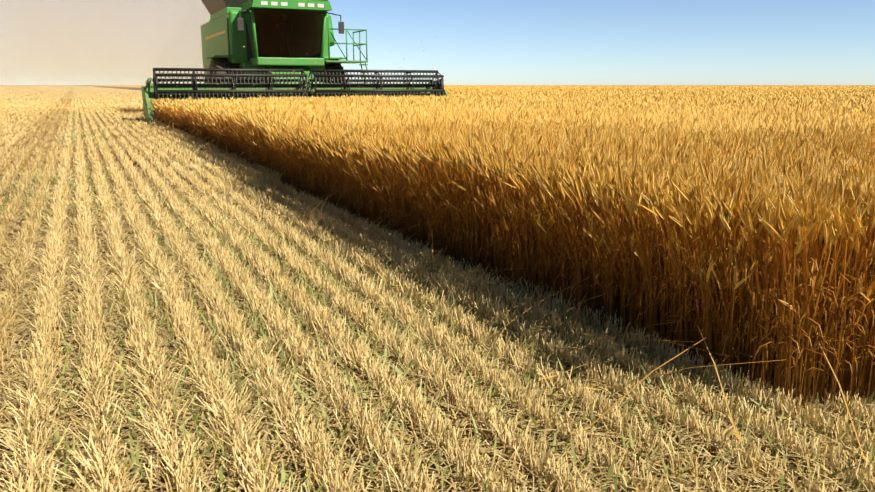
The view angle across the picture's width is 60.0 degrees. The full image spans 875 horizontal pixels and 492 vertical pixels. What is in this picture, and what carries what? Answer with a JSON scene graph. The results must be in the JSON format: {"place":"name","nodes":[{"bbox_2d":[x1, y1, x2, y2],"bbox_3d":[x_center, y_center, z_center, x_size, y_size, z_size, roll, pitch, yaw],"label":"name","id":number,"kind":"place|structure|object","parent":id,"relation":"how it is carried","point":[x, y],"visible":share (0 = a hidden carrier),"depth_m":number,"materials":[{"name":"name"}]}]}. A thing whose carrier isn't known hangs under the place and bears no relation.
{"place":"outdoors","nodes":[
{"label":"outdoors","id":0,"kind":"place"},
{"bbox_2d":[86,22,428,97],"bbox_3d":[-9.032,-8.750,33.748,10.163,4.756,20.297,-7,14,-31],"label":"flying chaff","id":1,"kind":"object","parent":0,"point":[254,84],"depth_m":27.19,"materials":[{"name":"plant"}]},
{"bbox_2d":[0,85,874,491],"bbox_3d":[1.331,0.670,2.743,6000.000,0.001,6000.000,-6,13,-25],"label":"ground","id":2,"kind":"structure","parent":0,"point":[520,425],"depth_m":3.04,"materials":[{"name":"plant"}]},
{"bbox_2d":[0,0,874,104],"label":"sky","id":3,"kind":"structure","parent":0,"point":[43,42],"materials":[{"name":"blue"}]},
{"bbox_2d":[81,85,874,415],"bbox_3d":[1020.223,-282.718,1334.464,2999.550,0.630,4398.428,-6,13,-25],"label":"stalks","id":4,"kind":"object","parent":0,"point":[129,88],"depth_m":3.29,"materials":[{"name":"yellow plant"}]},
{"bbox_2d":[141,0,448,121],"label":"combine harvester","id":5,"kind":"object","parent":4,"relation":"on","point":[295,37],"visible":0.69,"depth_m":28.16,"materials":[{"name":"metal"}]}
]}

